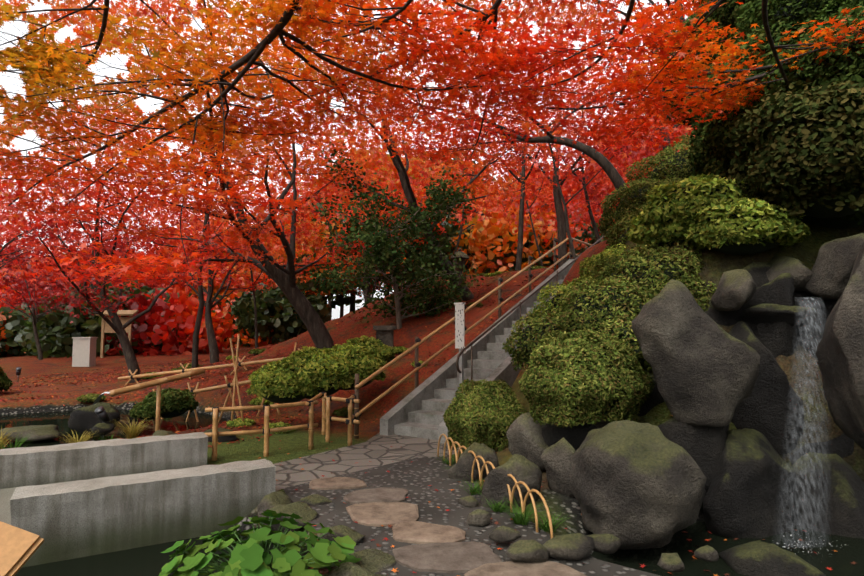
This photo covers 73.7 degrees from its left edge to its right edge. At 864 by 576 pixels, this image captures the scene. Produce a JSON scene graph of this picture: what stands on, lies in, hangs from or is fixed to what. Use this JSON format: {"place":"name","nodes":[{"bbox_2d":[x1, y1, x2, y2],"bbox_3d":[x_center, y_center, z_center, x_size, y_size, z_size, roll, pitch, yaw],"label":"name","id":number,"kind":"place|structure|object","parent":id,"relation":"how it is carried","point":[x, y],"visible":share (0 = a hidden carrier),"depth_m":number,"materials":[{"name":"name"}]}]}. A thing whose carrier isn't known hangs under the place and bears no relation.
{"place":"outdoors","nodes":[
{"label":"outdoors","id":0,"kind":"place"},
{"bbox_2d":[0,467,190,524],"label":"bridge deck","id":1,"kind":"structure","parent":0,"point":[6,494],"depth_m":5.28,"materials":[{"name":"grey concrete"}]},
{"bbox_2d":[0,0,691,319],"label":"sky","id":2,"kind":"structure","parent":0,"point":[7,82],"materials":[{"name":"white"}]},
{"bbox_2d":[0,220,863,574],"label":"terrain","id":3,"kind":"structure","parent":0,"point":[342,330],"depth_m":10.63,"materials":[{"name":"brown soil"}]},
{"bbox_2d":[0,521,43,575],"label":"wooden board","id":4,"kind":"object","parent":3,"relation":"on","point":[19,547],"visible":1,"depth_m":3.12,"materials":[{"name":"brown wood"}]},
{"bbox_2d":[16,367,109,438],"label":"garden spotlights","id":5,"kind":"object","parent":3,"relation":"on","point":[101,413],"visible":0.5,"depth_m":8.72,"materials":[{"name":"black metal"}]},
{"bbox_2d":[72,337,97,366],"bbox_3d":[-12.431,2.279,20.601,0.660,1.040,0.460,0,-4,-1],"label":"service cabinet","id":6,"kind":"object","parent":3,"relation":"on","point":[84,352],"visible":0.96,"depth_m":20.41,"materials":[{"name":"white metal"}]},
{"bbox_2d":[91,423,114,435],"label":"rock","id":7,"kind":"object","parent":3,"relation":"on","point":[100,429],"visible":1,"depth_m":8.66,"materials":[{"name":"grey stone"}]},
{"bbox_2d":[0,432,207,488],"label":"concrete wall","id":8,"kind":"structure","parent":3,"relation":"on","point":[38,465],"depth_m":6.20,"materials":[{"name":"grey concrete"}]},
{"bbox_2d":[96,310,138,357],"bbox_3d":[-12.942,1.882,23.628,1.500,1.968,0.494,0,-4,-1],"label":"notice frame","id":9,"kind":"object","parent":3,"relation":"on","point":[106,327],"visible":0.69,"depth_m":23.61,"materials":[{"name":"brown wood"}]},
{"bbox_2d":[10,459,275,567],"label":"concrete wall","id":10,"kind":"structure","parent":3,"relation":"on","point":[78,519],"depth_m":4.76,"materials":[{"name":"grey concrete"}]},
{"bbox_2d":[152,430,175,435],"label":"pond rock","id":11,"kind":"object","parent":3,"relation":"on","point":[161,433],"visible":0.17,"depth_m":7.83,"materials":[{"name":"grey stone"}]},
{"bbox_2d":[204,428,238,441],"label":"pond rock","id":12,"kind":"object","parent":3,"relation":"on","point":[231,438],"visible":0.25,"depth_m":8.10,"materials":[{"name":"grey stone"}]},
{"bbox_2d":[159,509,361,575],"bbox_3d":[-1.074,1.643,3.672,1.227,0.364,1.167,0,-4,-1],"label":"butterbur plant","id":13,"kind":"object","parent":3,"relation":"on","point":[247,558],"visible":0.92,"depth_m":3.54,"materials":[{"name":"green plant"}]},
{"bbox_2d":[257,491,293,533],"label":"rock","id":14,"kind":"object","parent":3,"relation":"on","point":[271,500],"visible":0.48,"depth_m":4.96,"materials":[{"name":"grey stone"}]},
{"bbox_2d":[0,418,570,531],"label":"grass tufts","id":15,"kind":"object","parent":3,"relation":"on","point":[523,519],"visible":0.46,"depth_m":5.54,"materials":[{"name":"green plant"}]},
{"bbox_2d":[265,501,318,531],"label":"rock","id":16,"kind":"object","parent":3,"relation":"on","point":[306,512],"visible":0.73,"depth_m":4.79,"materials":[{"name":"grey stone"}]},
{"bbox_2d":[294,541,313,568],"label":"pond edge rock","id":17,"kind":"object","parent":3,"relation":"on","point":[303,550],"visible":0.06,"depth_m":3.93,"materials":[{"name":"grey stone"}]},
{"bbox_2d":[299,494,331,505],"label":"rock","id":18,"kind":"object","parent":3,"relation":"on","point":[314,500],"visible":0.6,"depth_m":5.21,"materials":[{"name":"stone"}]},
{"bbox_2d":[316,525,364,543],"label":"rock","id":19,"kind":"object","parent":3,"relation":"on","point":[344,530],"visible":0.46,"depth_m":4.28,"materials":[{"name":"grey stone"}]},
{"bbox_2d":[0,1,697,357],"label":"crown leaves","id":20,"kind":"object","parent":3,"relation":"on","point":[165,325],"visible":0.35,"depth_m":26.68,"materials":[{"name":"red plant"}]},
{"bbox_2d":[109,237,591,538],"bbox_3d":[-2.239,0.834,13.177,11.840,4.636,14.552,-1,-4,20],"label":"bamboo fence","id":21,"kind":"object","parent":3,"relation":"on","point":[214,434],"visible":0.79,"depth_m":8.64,"materials":[{"name":"beige wood"}]},
{"bbox_2d":[93,392,109,404],"bbox_3d":[-5.718,1.973,9.888,0.111,0.520,1.951,3,-5,-37],"label":"bamboo water spout","id":22,"kind":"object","parent":21,"relation":"attached to","point":[98,398],"depth_m":10.07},
{"bbox_2d":[130,239,572,433],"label":"rope bindings","id":23,"kind":"object","parent":21,"relation":"on","point":[418,364],"visible":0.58,"depth_m":8.64,"materials":[{"name":"black fabric"}]},
{"bbox_2d":[354,238,571,438],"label":"timber posts","id":24,"kind":"object","parent":21,"relation":"attached to","point":[356,426],"visible":0.38,"depth_m":9.56,"materials":[{"name":"brown wood"}]},
{"bbox_2d":[327,562,387,575],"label":"pond edge rock","id":25,"kind":"object","parent":3,"relation":"on","point":[348,569],"visible":0.96,"depth_m":3.55,"materials":[{"name":"grey stone"}]},
{"bbox_2d":[273,432,458,490],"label":"crazy paving","id":26,"kind":"structure","parent":3,"relation":"on","point":[376,450],"depth_m":7.09,"materials":[{"name":"grey stone"}]},
{"bbox_2d":[351,549,395,572],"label":"rock","id":27,"kind":"object","parent":3,"relation":"on","point":[374,560],"visible":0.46,"depth_m":3.85,"materials":[{"name":"grey stone"}]},
{"bbox_2d":[373,326,396,347],"bbox_3d":[-0.982,1.077,12.024,0.460,0.585,0.460,0,-4,-1],"label":"stone pedestal","id":28,"kind":"object","parent":3,"relation":"on","point":[385,335],"visible":0.79,"depth_m":11.86,"materials":[{"name":"grey stone"}]},
{"bbox_2d":[303,142,483,328],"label":"evergreen tree leaves","id":29,"kind":"object","parent":3,"relation":"on","point":[386,255],"visible":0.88,"depth_m":13.09,"materials":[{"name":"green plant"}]},
{"bbox_2d":[0,132,811,451],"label":"trimmed shrubs","id":30,"kind":"object","parent":3,"relation":"on","point":[688,216],"visible":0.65,"depth_m":6.68,"materials":[{"name":"green plant"}]},
{"bbox_2d":[0,268,855,575],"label":"fallen leaves","id":31,"kind":"object","parent":3,"relation":"on","point":[48,378],"visible":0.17,"depth_m":13.93,"materials":[{"name":"red plant"}]},
{"bbox_2d":[0,0,863,382],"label":"maple","id":32,"kind":"object","parent":3,"relation":"on","point":[204,58],"depth_m":8.33,"materials":[{"name":"red plant"}]},
{"bbox_2d":[454,302,465,348],"bbox_3d":[0.457,0.614,9.437,0.200,0.750,0.040,-3,-5,35],"label":"sign board","id":33,"kind":"object","parent":3,"relation":"on","point":[460,325],"visible":0.93,"depth_m":9.42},
{"bbox_2d":[450,247,469,275],"bbox_3d":[1.058,-0.602,21.992,0.740,1.900,0.855,0,-4,-1],"label":"stone lantern","id":34,"kind":"object","parent":3,"relation":"on","point":[459,253],"visible":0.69,"depth_m":21.86,"materials":[{"name":"grey stone"}]},
{"bbox_2d":[459,348,463,385],"bbox_3d":[0.481,1.060,9.440,0.078,1.400,0.078,0,-4,-1],"label":"sign post","id":35,"kind":"object","parent":3,"relation":"on","point":[461,367],"depth_m":9.40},
{"bbox_2d":[446,442,498,481],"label":"rock","id":36,"kind":"object","parent":3,"relation":"on","point":[461,468],"visible":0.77,"depth_m":5.98,"materials":[{"name":"grey stone"}]},
{"bbox_2d":[86,0,863,448],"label":"shrub","id":37,"kind":"object","parent":3,"relation":"on","point":[818,212],"depth_m":6.58,"materials":[{"name":"green plant"}]},
{"bbox_2d":[655,0,863,224],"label":"evergreen shrub leaves","id":38,"kind":"object","parent":37,"relation":"on","point":[744,135],"visible":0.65,"depth_m":6.15,"materials":[{"name":"green plant"}]},
{"bbox_2d":[380,259,574,443],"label":"stone stairs","id":39,"kind":"structure","parent":3,"relation":"on","point":[419,411],"depth_m":9.57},
{"bbox_2d":[456,236,603,387],"bbox_3d":[3.356,0.326,12.916,0.038,3.571,10.399,-3,-5,35],"label":"metal handrail","id":40,"kind":"object","parent":39,"relation":"attached to","point":[498,321],"visible":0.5,"depth_m":9.84,"materials":[{"name":"grey metal"}]},
{"bbox_2d":[480,454,541,508],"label":"rock","id":41,"kind":"object","parent":3,"relation":"on","point":[498,479],"visible":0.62,"depth_m":5.10,"materials":[{"name":"grey stone"}]},
{"bbox_2d":[506,412,548,469],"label":"rock","id":42,"kind":"object","parent":3,"relation":"on","point":[525,436],"visible":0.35,"depth_m":5.81,"materials":[{"name":"grey stone"}]},
{"bbox_2d":[541,437,574,497],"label":"rock","id":43,"kind":"object","parent":3,"relation":"on","point":[556,457],"visible":0.67,"depth_m":5.31,"materials":[{"name":"grey stone"}]},
{"bbox_2d":[542,415,597,450],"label":"recess rock","id":44,"kind":"object","parent":3,"relation":"on","point":[573,436],"visible":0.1,"depth_m":5.63,"materials":[{"name":"black stone"}]},
{"bbox_2d":[593,413,632,428],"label":"rock","id":45,"kind":"object","parent":3,"relation":"on","point":[601,424],"visible":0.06,"depth_m":5.54,"materials":[{"name":"grey stone"}]},
{"bbox_2d":[637,370,664,416],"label":"recess rock","id":46,"kind":"object","parent":3,"relation":"on","point":[653,401],"depth_m":5.87,"materials":[{"name":"black stone"}]},
{"bbox_2d":[658,417,728,490],"bbox_3d":[2.492,1.485,5.430,0.694,0.803,0.610,0,-4,-1],"label":"recess rock","id":47,"kind":"object","parent":3,"relation":"on","point":[703,446],"visible":0.33,"depth_m":5.17,"materials":[{"name":"grey stone"}]},
{"bbox_2d":[632,279,759,426],"bbox_3d":[2.384,0.598,5.481,1.033,1.342,0.949,0,-4,-1],"label":"boulder","id":48,"kind":"object","parent":47,"relation":"on","point":[703,364],"visible":1,"depth_m":5.10,"materials":[{"name":"grey stone"}]},
{"bbox_2d":[703,428,796,537],"bbox_3d":[2.914,1.817,5.290,0.745,1.035,1.144,-3,-5,33],"label":"rock","id":49,"kind":"object","parent":3,"relation":"on","point":[744,494],"visible":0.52,"depth_m":4.99,"materials":[{"name":"grey stone"}]},
{"bbox_2d":[728,321,803,453],"bbox_3d":[3.209,0.998,5.897,0.968,1.328,0.702,0,-4,-1],"label":"recess rock","id":50,"kind":"object","parent":3,"relation":"on","point":[766,408],"visible":0.44,"depth_m":5.59,"materials":[{"name":"grey stone"}]},
{"bbox_2d":[740,273,797,357],"bbox_3d":[3.623,0.394,6.404,0.732,1.164,0.914,-2,-5,31],"label":"recess rock","id":51,"kind":"object","parent":3,"relation":"on","point":[776,339],"visible":0.21,"depth_m":5.96,"materials":[{"name":"grey stone"}]},
{"bbox_2d":[741,304,820,325],"bbox_3d":[3.680,0.286,6.097,0.769,0.248,0.666,-2,-4,25],"label":"rock ledge","id":52,"kind":"object","parent":51,"relation":"on","point":[764,313],"visible":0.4,"depth_m":5.88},
{"bbox_2d":[766,255,813,290],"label":"boulder","id":53,"kind":"object","parent":51,"relation":"on","point":[799,272],"visible":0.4,"depth_m":6.18,"materials":[{"name":"grey stone"}]},
{"bbox_2d":[705,262,853,464],"bbox_3d":[3.814,1.043,6.146,2.339,2.699,1.133,0,-4,-1],"label":"recess rock","id":54,"kind":"object","parent":3,"relation":"on","point":[842,446],"depth_m":6.07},
{"bbox_2d":[711,269,756,310],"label":"boulder","id":55,"kind":"object","parent":54,"relation":"on","point":[736,289],"visible":1,"depth_m":5.92,"materials":[{"name":"grey stone"}]},
{"bbox_2d":[803,233,863,299],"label":"boulder","id":56,"kind":"object","parent":54,"relation":"on","point":[831,269],"visible":0.81,"depth_m":5.82,"materials":[{"name":"grey stone"}]},
{"bbox_2d":[791,452,863,537],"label":"rock","id":57,"kind":"object","parent":3,"relation":"on","point":[843,485],"visible":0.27,"depth_m":5.23,"materials":[{"name":"grey stone"}]},
{"bbox_2d":[815,240,863,449],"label":"boulder","id":58,"kind":"object","parent":3,"relation":"on","point":[839,353],"visible":1,"depth_m":4.72,"materials":[{"name":"grey stone"}]},
{"bbox_2d":[0,410,863,575],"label":"pond water","id":59,"kind":"structure","parent":0,"point":[151,560],"depth_m":4.65,"materials":[{"name":"liquid"}]},
{"bbox_2d":[0,425,60,441],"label":"pond rock","id":60,"kind":"object","parent":59,"relation":"on","point":[47,432],"visible":0.94,"depth_m":8.99,"materials":[{"name":"grey stone"}]},
{"bbox_2d":[68,402,119,436],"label":"boulder","id":61,"kind":"object","parent":59,"relation":"on","point":[84,419],"visible":0.77,"depth_m":9.00,"materials":[{"name":"grey stone"}]},
{"bbox_2d":[569,420,706,549],"bbox_3d":[1.679,1.574,4.705,1.050,0.967,1.018,-3,-5,39],"label":"boulder","id":62,"kind":"object","parent":59,"relation":"on","point":[636,485],"visible":0.94,"depth_m":4.36,"materials":[{"name":"grey stone"}]},
{"bbox_2d":[657,553,684,571],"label":"shore rock","id":63,"kind":"object","parent":59,"relation":"in","point":[671,562],"visible":1,"depth_m":3.80,"materials":[{"name":"grey stone"}]},
{"bbox_2d":[694,545,718,561],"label":"shore rock","id":64,"kind":"object","parent":59,"relation":"in","point":[706,553],"visible":1,"depth_m":3.96,"materials":[{"name":"grey stone"}]},
{"bbox_2d":[718,540,825,575],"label":"rock","id":65,"kind":"object","parent":59,"relation":"in","point":[757,558],"visible":0.94,"depth_m":4.21,"materials":[{"name":"stone"}]},
{"bbox_2d":[775,297,831,547],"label":"waterfall","id":66,"kind":"structure","parent":59,"relation":"on","point":[812,320],"depth_m":5.11,"materials":[{"name":"liquid"}]},
{"bbox_2d":[772,535,848,553],"bbox_3d":[3.079,2.094,4.707,0.724,0.085,0.361,0,-4,-1],"label":"water splash","id":67,"kind":"object","parent":59,"relation":"on","point":[806,543],"visible":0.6,"depth_m":4.69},
{"bbox_2d":[283,456,659,575],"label":"pebble path","id":68,"kind":"structure","parent":0,"point":[416,477],"depth_m":4.97,"materials":[{"name":"grey gravel"}]},
{"bbox_2d":[309,477,366,489],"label":"stepping stone","id":69,"kind":"object","parent":68,"relation":"on","point":[332,483],"visible":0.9,"depth_m":5.81,"materials":[{"name":"beige stone"}]},
{"bbox_2d":[343,487,407,503],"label":"stepping stone","id":70,"kind":"object","parent":68,"relation":"on","point":[385,494],"visible":0.81,"depth_m":5.39,"materials":[{"name":"beige stone"}]},
{"bbox_2d":[346,502,418,526],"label":"stepping stone","id":71,"kind":"object","parent":68,"relation":"on","point":[377,514],"visible":0.85,"depth_m":4.88,"materials":[{"name":"brown stone"}]},
{"bbox_2d":[392,521,465,543],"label":"stepping stone","id":72,"kind":"object","parent":68,"relation":"on","point":[415,532],"visible":0.81,"depth_m":4.39,"materials":[{"name":"brown stone"}]},
{"bbox_2d":[393,541,501,572],"bbox_3d":[0.096,1.871,3.992,0.750,0.056,0.499,0,-4,-1],"label":"stepping stone","id":73,"kind":"object","parent":68,"relation":"on","point":[456,557],"visible":0.88,"depth_m":3.95,"materials":[{"name":"beige stone"}]},
{"bbox_2d":[458,495,477,506],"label":"shore rock","id":74,"kind":"object","parent":68,"relation":"on","point":[469,501],"visible":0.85,"depth_m":5.15,"materials":[{"name":"grey stone"}]},
{"bbox_2d":[466,509,491,525],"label":"shore rock","id":75,"kind":"object","parent":68,"relation":"on","point":[478,517],"visible":1,"depth_m":4.63,"materials":[{"name":"grey stone"}]},
{"bbox_2d":[488,526,520,542],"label":"shore rock","id":76,"kind":"object","parent":68,"relation":"on","point":[502,534],"visible":1,"depth_m":4.18,"materials":[{"name":"grey stone"}]},
{"bbox_2d":[464,561,585,575],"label":"stepping stone","id":77,"kind":"object","parent":68,"relation":"on","point":[512,568],"visible":0.79,"depth_m":3.73,"materials":[{"name":"beige stone"}]},
{"bbox_2d":[505,539,549,562],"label":"shore rock","id":78,"kind":"object","parent":68,"relation":"on","point":[529,551],"visible":0.96,"depth_m":3.86,"materials":[{"name":"grey stone"}]},
{"bbox_2d":[543,533,593,560],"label":"shore rock","id":79,"kind":"object","parent":68,"relation":"on","point":[573,547],"visible":0.88,"depth_m":3.95,"materials":[{"name":"grey stone"}]},
{"bbox_2d":[586,534,620,553],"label":"shore rock","id":80,"kind":"object","parent":68,"relation":"on","point":[607,543],"visible":0.85,"depth_m":4.04,"materials":[{"name":"grey stone"}]}
]}

